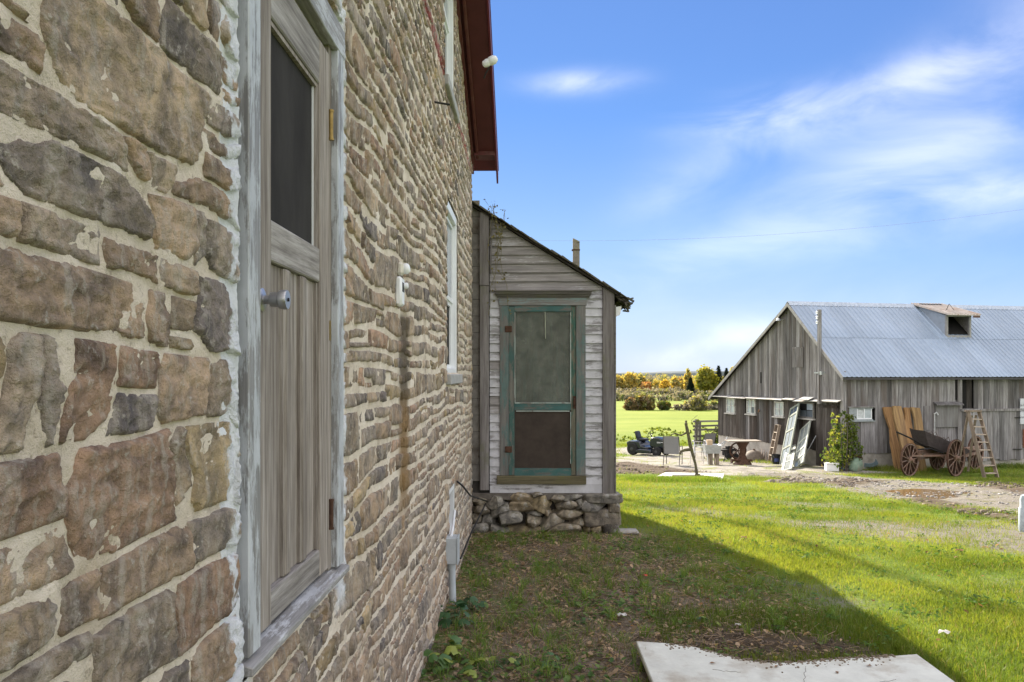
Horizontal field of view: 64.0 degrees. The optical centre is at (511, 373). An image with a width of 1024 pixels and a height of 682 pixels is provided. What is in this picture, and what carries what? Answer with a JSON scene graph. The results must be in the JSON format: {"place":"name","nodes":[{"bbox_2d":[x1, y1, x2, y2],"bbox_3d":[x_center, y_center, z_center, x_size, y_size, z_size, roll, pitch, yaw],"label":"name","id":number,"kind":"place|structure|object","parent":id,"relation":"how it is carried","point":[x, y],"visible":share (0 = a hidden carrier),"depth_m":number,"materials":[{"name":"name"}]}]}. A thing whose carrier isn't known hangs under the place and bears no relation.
{"place":"outdoors","nodes":[
{"label":"outdoors","id":0,"kind":"place"},
{"bbox_2d":[616,371,723,378],"bbox_3d":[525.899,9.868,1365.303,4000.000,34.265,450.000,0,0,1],"label":"hills","id":1,"kind":"structure","parent":0,"point":[676,373],"depth_m":1176.13,"materials":[{"name":"green plant"}]},
{"bbox_2d":[420,395,1023,681],"bbox_3d":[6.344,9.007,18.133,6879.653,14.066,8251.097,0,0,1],"label":"ground","id":2,"kind":"structure","parent":0,"point":[629,422],"depth_m":8.84,"materials":[{"name":"green plant"}]},
{"bbox_2d":[0,0,498,681],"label":"stone house","id":3,"kind":"structure","parent":2,"relation":"on","point":[236,416],"depth_m":1.94,"materials":[{"name":"stone"},{"name":"mortar"},{"name":"painted wood"}]},
{"bbox_2d":[260,0,333,633],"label":"door","id":4,"kind":"structure","parent":3,"relation":"in","point":[297,120],"depth_m":2.53,"materials":[{"name":"grey wood"}]},
{"bbox_2d":[395,262,409,306],"bbox_3d":[-0.582,-0.477,4.372,0.075,0.235,0.104,0,0,1],"label":"outdoor outlet","id":5,"kind":"object","parent":3,"relation":"attached to","point":[400,284],"visible":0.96,"depth_m":4.34,"materials":[{"name":"white plastic"}]},
{"bbox_2d":[434,101,449,105],"bbox_3d":[-0.535,-2.014,6.099,0.150,0.024,0.016,0,0,-19],"label":"wall spike","id":6,"kind":"object","parent":3,"relation":"attached to","point":[442,103],"depth_m":6.10,"materials":[{"name":"metal"}]},
{"bbox_2d":[443,0,459,123],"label":"window","id":7,"kind":"structure","parent":3,"relation":"in","point":[448,5],"depth_m":7.77,"materials":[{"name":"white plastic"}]},
{"bbox_2d":[449,484,453,533],"bbox_3d":[-0.607,1.270,7.584,0.100,0.454,0.534,0,0,1],"label":"basement window","id":8,"kind":"structure","parent":3,"relation":"in","point":[451,492],"depth_m":7.80,"materials":[{"name":"white plastic"}]},
{"bbox_2d":[446,510,459,604],"bbox_3d":[-0.514,1.678,7.330,0.118,0.820,0.670,0,0,1],"label":"meter conduit","id":9,"kind":"object","parent":3,"relation":"attached to","point":[452,549],"visible":0.83,"depth_m":7.05,"materials":[{"name":"grey plastic"}]},
{"bbox_2d":[446,202,462,384],"bbox_3d":[-0.582,-0.731,7.677,0.145,1.651,1.230,0,0,1],"label":"window","id":10,"kind":"structure","parent":3,"relation":"in","point":[451,246],"depth_m":8.14,"materials":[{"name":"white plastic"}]},
{"bbox_2d":[457,480,488,558],"bbox_3d":[-0.405,1.451,8.906,0.142,0.817,1.822,0,0,10],"label":"loose cable","id":11,"kind":"object","parent":3,"relation":"attached to","point":[470,495],"visible":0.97,"depth_m":8.80,"materials":[{"name":"black plastic"}]},
{"bbox_2d":[482,55,497,78],"bbox_3d":[-0.223,-3.119,8.323,0.161,0.219,0.101,0,0,1],"label":"roof insulator","id":12,"kind":"object","parent":3,"relation":"on","point":[490,60],"visible":1,"depth_m":8.29,"materials":[{"name":"white ceramic"}]},
{"bbox_2d":[421,649,454,673],"bbox_3d":[-0.505,1.931,5.511,0.267,0.122,0.322,0,0,1],"label":"leafy weed","id":13,"kind":"object","parent":2,"relation":"on","point":[444,661],"visible":0.87,"depth_m":5.47,"materials":[{"name":"green plant"}]},
{"bbox_2d":[439,635,462,658],"bbox_3d":[-0.413,1.919,5.729,0.178,0.139,0.302,0,0,-17],"label":"leafy weed","id":14,"kind":"object","parent":2,"relation":"on","point":[455,640],"visible":0.89,"depth_m":5.75,"materials":[{"name":"green plant"}]},
{"bbox_2d":[438,601,474,627],"bbox_3d":[-0.498,1.907,6.511,0.375,0.179,0.409,0,0,-15],"label":"leafy weed","id":15,"kind":"object","parent":2,"relation":"on","point":[446,621],"visible":0.76,"depth_m":6.41,"materials":[{"name":"green plant"}]},
{"bbox_2d":[455,595,486,609],"bbox_3d":[-0.326,1.931,6.924,0.264,0.121,0.270,0,0,15],"label":"leafy weed","id":16,"kind":"object","parent":2,"relation":"on","point":[472,599],"visible":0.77,"depth_m":6.87,"materials":[{"name":"green plant"}]},
{"bbox_2d":[457,656,503,677],"bbox_3d":[-0.249,1.940,5.447,0.286,0.103,0.359,0,0,-26],"label":"leafy weed","id":17,"kind":"object","parent":2,"relation":"on","point":[469,670],"visible":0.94,"depth_m":5.38,"materials":[{"name":"green plant"}]},
{"bbox_2d":[488,652,523,665],"bbox_3d":[-0.032,1.947,5.612,0.234,0.082,0.188,0,0,24],"label":"leafy weed","id":18,"kind":"object","parent":2,"relation":"on","point":[511,658],"visible":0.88,"depth_m":5.58,"materials":[{"name":"green plant"}]},
{"bbox_2d":[541,652,559,669],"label":"leafy weed","id":19,"kind":"object","parent":2,"relation":"on","point":[550,653],"visible":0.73,"depth_m":5.61,"materials":[{"name":"green plant"}]},
{"bbox_2d":[471,200,633,533],"bbox_3d":[-0.300,-0.526,11.979,3.747,5.375,3.458,0,0,1],"label":"wooden porch","id":20,"kind":"object","parent":2,"relation":"on","point":[543,434],"visible":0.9,"depth_m":10.37,"materials":[{"name":"grey wood"}]},
{"bbox_2d":[483,199,511,314],"bbox_3d":[-0.189,-1.465,10.304,0.375,1.492,0.091,0,0,10],"label":"dry vine","id":21,"kind":"object","parent":20,"relation":"hanging from","point":[498,233],"visible":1,"depth_m":10.31,"materials":[{"name":"brown plant"}]},
{"bbox_2d":[505,306,575,475],"bbox_3d":[0.357,0.217,10.359,0.893,2.156,0.080,0,0,1],"label":"screen door","id":22,"kind":"structure","parent":20,"relation":"in","point":[542,428],"depth_m":10.38,"materials":[{"name":"teal paint"}]},
{"bbox_2d":[515,312,569,397],"bbox_3d":[0.387,0.216,10.431,0.773,2.144,0.013,0,0,1],"label":"inner door","id":23,"kind":"structure","parent":20,"relation":"in","point":[516,313],"depth_m":10.42,"materials":[{"name":"paint"}]},
{"bbox_2d":[570,615,597,624],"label":"leafy weed","id":24,"kind":"object","parent":2,"relation":"on","point":[584,618],"visible":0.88,"depth_m":6.49,"materials":[{"name":"green plant"}]},
{"bbox_2d":[616,375,623,388],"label":"poplar tree","id":25,"kind":"object","parent":2,"relation":"on","point":[619,380],"visible":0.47,"depth_m":276.32,"materials":[{"name":"yellow plant"}]},
{"bbox_2d":[618,528,638,534],"bbox_3d":[1.454,1.983,10.303,0.260,0.050,0.200,0,0,1],"label":"loose stone","id":26,"kind":"object","parent":2,"relation":"on","point":[631,530],"visible":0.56,"depth_m":10.22,"materials":[{"name":"grey stone"}]},
{"bbox_2d":[622,396,639,410],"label":"bush","id":27,"kind":"object","parent":2,"relation":"on","point":[630,404],"visible":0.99,"depth_m":89.70,"materials":[{"name":"green plant"}]},
{"bbox_2d":[622,371,641,389],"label":"poplar tree","id":28,"kind":"object","parent":2,"relation":"on","point":[631,381],"visible":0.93,"depth_m":273.82,"materials":[{"name":"yellow plant"}]},
{"bbox_2d":[632,391,647,409],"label":"bush","id":29,"kind":"object","parent":2,"relation":"on","point":[641,398],"visible":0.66,"depth_m":90.51,"materials":[{"name":"green plant"}]},
{"bbox_2d":[637,373,645,388],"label":"poplar tree","id":30,"kind":"object","parent":2,"relation":"on","point":[641,377],"visible":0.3,"depth_m":284.17,"materials":[{"name":"yellow plant"}]},
{"bbox_2d":[418,530,870,681],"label":"dead stalks","id":31,"kind":"object","parent":2,"relation":"on","point":[603,595],"visible":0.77,"depth_m":6.97,"materials":[{"name":"brown plant"}]},
{"bbox_2d":[639,381,651,390],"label":"maple tree","id":32,"kind":"object","parent":2,"relation":"on","point":[646,384],"visible":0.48,"depth_m":266.95,"materials":[{"name":"orange plant"}]},
{"bbox_2d":[627,430,668,455],"bbox_3d":[5.786,2.874,34.288,1.812,1.047,1.058,0,0,39],"label":"lawn tractor","id":33,"kind":"object","parent":2,"relation":"on","point":[653,445],"visible":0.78,"depth_m":34.12,"materials":[{"name":"blue metal"}]},
{"bbox_2d":[643,395,656,409],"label":"bush","id":34,"kind":"object","parent":2,"relation":"on","point":[649,402],"visible":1,"depth_m":89.71,"materials":[{"name":"green plant"}]},
{"bbox_2d":[419,525,886,681],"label":"ground cover leaves","id":35,"kind":"object","parent":2,"relation":"on","point":[619,603],"visible":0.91,"depth_m":7.04,"materials":[{"name":"green plant"}]},
{"bbox_2d":[656,400,670,409],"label":"bush","id":36,"kind":"object","parent":2,"relation":"on","point":[664,405],"visible":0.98,"depth_m":89.67,"materials":[{"name":"green plant"}]},
{"bbox_2d":[616,427,713,445],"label":"field tussocks","id":37,"kind":"object","parent":2,"relation":"on","point":[645,431],"visible":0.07,"depth_m":49.83,"materials":[{"name":"green plant"}]},
{"bbox_2d":[659,378,672,388],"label":"birch tree","id":38,"kind":"object","parent":2,"relation":"on","point":[665,383],"visible":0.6,"depth_m":269.23,"materials":[{"name":"yellow plant"}]},
{"bbox_2d":[616,390,717,400],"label":"field hedge","id":39,"kind":"object","parent":2,"relation":"on","point":[675,396],"visible":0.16,"depth_m":149.69,"materials":[{"name":"green plant"}]},
{"bbox_2d":[616,372,723,394],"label":"wood","id":40,"kind":"object","parent":2,"relation":"on","point":[655,386],"visible":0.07,"depth_m":268.08,"materials":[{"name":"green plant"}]},
{"bbox_2d":[663,436,682,464],"bbox_3d":[5.501,2.624,28.082,0.588,1.016,0.707,0,0,21],"label":"sling chair","id":41,"kind":"object","parent":2,"relation":"on","point":[671,444],"visible":0.9,"depth_m":27.86,"materials":[{"name":"grey fabric"}]},
{"bbox_2d":[670,376,680,387],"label":"birch tree","id":42,"kind":"object","parent":2,"relation":"on","point":[674,381],"visible":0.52,"depth_m":274.00,"materials":[{"name":"yellow plant"}]},
{"bbox_2d":[679,377,684,388],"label":"birch tree","id":43,"kind":"object","parent":2,"relation":"on","point":[681,381],"visible":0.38,"depth_m":279.15,"materials":[{"name":"yellow plant"}]},
{"bbox_2d":[683,368,692,388],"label":"poplar tree","id":44,"kind":"object","parent":2,"relation":"on","point":[687,374],"visible":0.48,"depth_m":261.51,"materials":[{"name":"yellow plant"}]},
{"bbox_2d":[658,472,723,477],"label":"pump slab","id":45,"kind":"structure","parent":2,"relation":"on","point":[710,474],"depth_m":23.26,"materials":[{"name":"concrete"}]},
{"bbox_2d":[672,474,703,476],"bbox_3d":[4.942,2.833,22.605,1.000,0.050,0.550,0,0,-4],"label":"well cover","id":46,"kind":"object","parent":45,"relation":"on","point":[685,474],"visible":0.25,"depth_m":22.63,"materials":[{"name":"grey concrete"}]},
{"bbox_2d":[670,420,701,475],"bbox_3d":[4.807,2.061,22.617,0.898,1.556,0.200,0,0,1],"label":"hand pump","id":47,"kind":"object","parent":46,"relation":"on","point":[690,448],"visible":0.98,"depth_m":22.58,"materials":[{"name":"wood"}]},
{"bbox_2d":[686,377,695,394],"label":"spruce tree","id":48,"kind":"object","parent":2,"relation":"on","point":[690,385],"visible":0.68,"depth_m":237.29,"materials":[{"name":"green plant"}]},
{"bbox_2d":[670,403,717,410],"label":"field scrub","id":49,"kind":"object","parent":2,"relation":"on","point":[684,407],"visible":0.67,"depth_m":90.62,"materials":[{"name":"green plant"}]},
{"bbox_2d":[686,394,708,410],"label":"bush","id":50,"kind":"object","parent":2,"relation":"on","point":[696,403],"visible":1,"depth_m":89.65,"materials":[{"name":"green plant"}]},
{"bbox_2d":[690,440,707,463],"bbox_3d":[6.482,2.723,28.438,0.528,0.847,0.448,0,0,-7],"label":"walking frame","id":51,"kind":"object","parent":2,"relation":"on","point":[703,453],"visible":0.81,"depth_m":28.39,"materials":[{"name":"metal"}]},
{"bbox_2d":[683,616,720,625],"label":"leafy weed","id":52,"kind":"object","parent":2,"relation":"on","point":[718,623],"visible":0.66,"depth_m":6.52,"materials":[{"name":"green plant"}]},
{"bbox_2d":[693,419,717,445],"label":"rail fence","id":53,"kind":"object","parent":2,"relation":"on","point":[698,430],"visible":0.54,"depth_m":41.12,"materials":[{"name":"grey wood"}]},
{"bbox_2d":[691,417,717,443],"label":"fence creeper","id":54,"kind":"object","parent":53,"relation":"attached to","point":[716,439],"visible":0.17,"depth_m":40.92,"materials":[{"name":"green plant"}]},
{"bbox_2d":[695,433,716,458],"bbox_3d":[7.699,2.850,32.614,0.588,1.016,0.707,0,0,-24],"label":"sling chair","id":55,"kind":"object","parent":2,"relation":"on","point":[709,436],"visible":0.57,"depth_m":32.36,"materials":[{"name":"grey fabric"}]},
{"bbox_2d":[693,364,721,393],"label":"oak tree","id":56,"kind":"object","parent":2,"relation":"on","point":[706,378],"visible":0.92,"depth_m":238.59,"materials":[{"name":"green plant"}]},
{"bbox_2d":[702,444,721,464],"bbox_3d":[6.921,2.802,28.429,0.580,0.700,0.500,0,0,1],"label":"galvanised tub","id":57,"kind":"object","parent":2,"relation":"on","point":[711,450],"visible":0.93,"depth_m":28.23,"materials":[{"name":"metal"}]},
{"bbox_2d":[706,440,712,444],"bbox_3d":[6.841,2.412,28.430,0.180,0.240,0.200,0,0,1],"label":"cardboard carton","id":58,"kind":"object","parent":57,"relation":"in","point":[709,442],"visible":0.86,"depth_m":28.33,"materials":[{"name":"beige cardboard"}]},
{"bbox_2d":[708,400,717,409],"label":"bush","id":59,"kind":"object","parent":2,"relation":"on","point":[714,403],"visible":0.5,"depth_m":91.76,"materials":[{"name":"green plant"}]},
{"bbox_2d":[714,365,722,385],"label":"pine tree","id":60,"kind":"object","parent":2,"relation":"on","point":[718,373],"visible":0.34,"depth_m":245.44,"materials":[{"name":"green plant"}]},
{"bbox_2d":[427,529,1021,681],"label":"shade weeds","id":61,"kind":"object","parent":2,"relation":"on","point":[904,648],"visible":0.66,"depth_m":6.40,"materials":[{"name":"green plant"}]},
{"bbox_2d":[723,368,728,378],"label":"spruce tree","id":62,"kind":"object","parent":2,"relation":"on","point":[726,371],"visible":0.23,"depth_m":242.68,"materials":[{"name":"green plant"}]},
{"bbox_2d":[722,446,738,459],"bbox_3d":[8.429,3.045,31.680,0.540,0.520,0.460,0,0,-14],"label":"engine","id":63,"kind":"object","parent":2,"relation":"on","point":[728,455],"visible":0.75,"depth_m":31.52,"materials":[{"name":"metal"}]},
{"bbox_2d":[724,439,761,464],"bbox_3d":[8.001,2.724,28.429,1.140,0.840,0.584,0,0,-3],"label":"pedestal table","id":64,"kind":"object","parent":2,"relation":"on","point":[741,459],"visible":1,"depth_m":28.30,"materials":[{"name":"wood"}]},
{"bbox_2d":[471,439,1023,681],"bbox_3d":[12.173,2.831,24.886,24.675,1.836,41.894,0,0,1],"label":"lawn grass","id":65,"kind":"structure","parent":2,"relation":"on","point":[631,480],"depth_m":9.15,"materials":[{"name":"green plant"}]},
{"bbox_2d":[746,449,765,460],"bbox_3d":[9.085,3.039,30.784,0.900,0.440,0.900,0,0,1],"label":"cast cauldron","id":66,"kind":"object","parent":2,"relation":"on","point":[753,454],"visible":0.83,"depth_m":30.49,"materials":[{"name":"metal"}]},
{"bbox_2d":[658,627,881,662],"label":"soil crumbs","id":67,"kind":"object","parent":2,"relation":"on","point":[782,650],"visible":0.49,"depth_m":6.04,"materials":[{"name":"brown soil"}]},
{"bbox_2d":[767,424,780,462],"bbox_3d":[9.467,2.519,29.599,0.100,1.400,0.440,12,-1,1],"label":"wooden ladder","id":68,"kind":"object","parent":2,"relation":"on","point":[776,433],"visible":0.84,"depth_m":29.74,"materials":[{"name":"brown wood"}]},
{"bbox_2d":[771,454,780,463],"bbox_3d":[9.244,2.991,28.713,0.317,0.340,0.316,0,0,1],"label":"bucket","id":69,"kind":"object","parent":2,"relation":"on","point":[775,458],"visible":0.9,"depth_m":28.60,"materials":[{"name":"black plastic"}]},
{"bbox_2d":[781,445,795,469],"bbox_3d":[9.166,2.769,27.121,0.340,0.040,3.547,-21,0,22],"label":"window sash","id":70,"kind":"object","parent":2,"relation":"on","point":[788,461],"depth_m":26.73,"materials":[{"name":"white paint"}]},
{"bbox_2d":[779,403,799,464],"bbox_3d":[9.540,2.111,28.207,0.042,2.198,0.780,17,-18,1],"label":"glazed door","id":71,"kind":"structure","parent":2,"relation":"on","point":[790,429],"depth_m":28.23,"materials":[{"name":"white paint"}]},
{"bbox_2d":[636,641,953,681],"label":"concrete slab","id":72,"kind":"structure","parent":2,"relation":"on","point":[661,662],"depth_m":5.23,"materials":[{"name":"concrete"}]},
{"bbox_2d":[665,643,895,672],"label":"spilt soil","id":73,"kind":"structure","parent":72,"relation":"on","point":[866,657],"depth_m":5.41,"materials":[{"name":"brown soil"}]},
{"bbox_2d":[764,477,825,483],"bbox_3d":[7.040,2.681,20.471,1.700,0.173,0.700,0,0,1],"label":"mud heap","id":74,"kind":"object","parent":2,"relation":"on","point":[793,480],"visible":0.77,"depth_m":20.30,"materials":[{"name":"brown soil"}]},
{"bbox_2d":[793,420,810,466],"bbox_3d":[9.668,2.397,27.352,0.042,1.841,0.660,26,-38,1],"label":"glazed door","id":75,"kind":"structure","parent":2,"relation":"on","point":[800,453],"depth_m":27.33,"materials":[{"name":"white paint"}]},
{"bbox_2d":[616,464,1023,522],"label":"mud clods","id":76,"kind":"object","parent":2,"relation":"on","point":[999,483],"visible":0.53,"depth_m":19.70,"materials":[{"name":"brown soil"}]},
{"bbox_2d":[616,441,1023,473],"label":"barn foot weeds","id":77,"kind":"object","parent":2,"relation":"on","point":[886,468],"visible":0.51,"depth_m":26.01,"materials":[{"name":"green plant"}]},
{"bbox_2d":[619,487,1023,645],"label":"lawn weeds","id":78,"kind":"object","parent":2,"relation":"on","point":[900,609],"visible":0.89,"depth_m":9.61,"materials":[{"name":"green plant"}]},
{"bbox_2d":[824,462,838,470],"bbox_3d":[9.933,2.889,25.480,0.390,0.250,0.300,0,0,7],"label":"foam box","id":79,"kind":"object","parent":2,"relation":"on","point":[828,466],"visible":1,"depth_m":25.35,"materials":[{"name":"white plastic"}]},
{"bbox_2d":[820,410,864,470],"bbox_3d":[10.283,2.111,25.541,1.357,1.970,0.894,0,0,-20],"label":"corner shrub","id":80,"kind":"object","parent":2,"relation":"on","point":[843,457],"visible":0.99,"depth_m":25.45,"materials":[{"name":"green plant"}]},
{"bbox_2d":[848,454,862,471],"bbox_3d":[10.683,2.780,25.480,0.434,0.572,0.416,0,0,1],"label":"green urn","id":81,"kind":"object","parent":2,"relation":"on","point":[856,464],"visible":0.93,"depth_m":25.33,"materials":[{"name":"ceramic"}]},
{"bbox_2d":[708,301,1023,468],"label":"barn","id":82,"kind":"structure","parent":2,"relation":"on","point":[942,366],"depth_m":27.72,"materials":[{"name":"wood"}]},
{"bbox_2d":[724,398,735,414],"bbox_3d":[8.850,1.310,33.247,0.130,0.652,0.833,0,0,-13],"label":"window","id":83,"kind":"structure","parent":82,"relation":"in","point":[730,402],"depth_m":33.22,"materials":[{"name":"white glass"}]},
{"bbox_2d":[744,399,756,415],"bbox_3d":[9.218,1.287,31.655,0.130,0.624,0.766,0,0,-13],"label":"window","id":84,"kind":"structure","parent":82,"relation":"in","point":[750,403],"depth_m":31.65,"materials":[{"name":"white glass"}]},
{"bbox_2d":[772,401,784,417],"bbox_3d":[9.665,1.300,29.709,0.130,0.585,0.756,0,0,-13],"label":"window","id":85,"kind":"structure","parent":82,"relation":"in","point":[778,406],"depth_m":29.72,"materials":[{"name":"white glass"}]},
{"bbox_2d":[797,402,815,419],"bbox_3d":[10.045,1.269,28.032,0.130,0.593,1.014,0,0,-13],"label":"window","id":86,"kind":"structure","parent":82,"relation":"in","point":[810,405],"depth_m":27.99,"materials":[{"name":"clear glass"}]},
{"bbox_2d":[814,309,825,403],"bbox_3d":[10.028,-0.553,26.720,0.168,3.081,0.366,0,0,-25],"label":"service mast","id":87,"kind":"object","parent":82,"relation":"attached to","point":[819,372],"visible":1,"depth_m":26.72,"materials":[{"name":"grey metal"}]},
{"bbox_2d":[848,406,875,421],"bbox_3d":[11.106,1.281,26.068,0.961,0.481,0.100,0,0,-13],"label":"window","id":88,"kind":"structure","parent":82,"relation":"in","point":[862,413],"depth_m":26.09,"materials":[{"name":"white wood"}]},
{"bbox_2d":[864,459,877,466],"bbox_3d":[11.384,2.801,26.252,0.674,0.367,0.238,0,0,1],"label":"garden hose","id":89,"kind":"object","parent":2,"relation":"on","point":[875,463],"visible":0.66,"depth_m":26.15,"materials":[{"name":"teal rubber"}]},
{"bbox_2d":[752,472,1022,512],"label":"loose gravel","id":90,"kind":"structure","parent":2,"relation":"on","point":[933,495],"depth_m":18.68,"materials":[{"name":"stone"}]},
{"bbox_2d":[882,407,901,469],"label":"wood slab","id":91,"kind":"structure","parent":2,"relation":"on","point":[895,447],"depth_m":25.89,"materials":[{"name":"brown wood"}]},
{"bbox_2d":[892,406,907,449],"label":"wood slab","id":92,"kind":"structure","parent":2,"relation":"on","point":[899,420],"depth_m":26.11,"materials":[{"name":"brown wood"}]},
{"bbox_2d":[903,407,920,470],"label":"wood slab","id":93,"kind":"structure","parent":2,"relation":"on","point":[907,416],"depth_m":26.20,"materials":[{"name":"brown wood"}]},
{"bbox_2d":[909,407,926,470],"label":"wood slab","id":94,"kind":"structure","parent":2,"relation":"on","point":[917,417],"depth_m":26.29,"materials":[{"name":"brown wood"}]},
{"bbox_2d":[887,489,972,498],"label":"dirt patch","id":95,"kind":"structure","parent":2,"relation":"on","point":[904,492],"depth_m":17.28,"materials":[{"name":"brown soil"}]},
{"bbox_2d":[896,431,983,476],"bbox_3d":[13.222,2.383,24.959,4.393,1.307,1.357,0,0,-34],"label":"farm wagon","id":96,"kind":"object","parent":2,"relation":"on","point":[911,457],"visible":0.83,"depth_m":24.33,"materials":[{"name":"brown wood"}]},
{"bbox_2d":[910,428,969,454],"bbox_3d":[13.092,2.076,25.045,1.555,0.794,0.750,0,0,-7],"label":"wagon box","id":97,"kind":"object","parent":96,"relation":"on","point":[930,440],"visible":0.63,"depth_m":24.66,"materials":[{"name":"wood"}]},
{"bbox_2d":[938,629,949,633],"bbox_3d":[3.267,1.952,6.201,0.074,0.027,0.077,0,0,43],"label":"paper scrap","id":98,"kind":"object","parent":2,"relation":"on","point":[945,631],"visible":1,"depth_m":6.20,"materials":[{"name":"white paper"}]},
{"bbox_2d":[959,410,998,477],"bbox_3d":[13.500,2.021,23.917,0.654,1.927,1.282,0,0,-11],"label":"stepladder","id":99,"kind":"object","parent":2,"relation":"on","point":[972,425],"visible":0.98,"depth_m":23.64,"materials":[{"name":"brown wood"}]},
{"bbox_2d":[1018,494,1023,531],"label":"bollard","id":100,"kind":"object","parent":2,"relation":"on","point":[1020,517],"visible":0.99,"depth_m":10.59,"materials":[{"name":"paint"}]},
{"bbox_3d":[-2.498,-4.709,31.853,0.170,16.000,0.170,0,0,1],"label":"utility pole","id":101,"kind":"object","parent":2,"relation":"on","visible":0},
{"bbox_2d":[536,209,1023,240],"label":"overhead wire","id":102,"kind":"object","parent":101,"relation":"attached to","point":[788,233],"visible":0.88,"depth_m":30.92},
{"bbox_2d":[720,437,727,461],"bbox_3d":[7.652,2.759,29.925,0.437,0.910,0.400,0,0,-19],"label":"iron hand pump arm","id":103,"kind":"object","parent":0,"point":[724,442],"visible":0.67,"depth_m":29.89},
{"bbox_2d":[471,0,1023,372],"label":"sky","id":104,"kind":"structure","parent":0,"point":[640,123],"materials":[{"name":"blue"}]}
]}

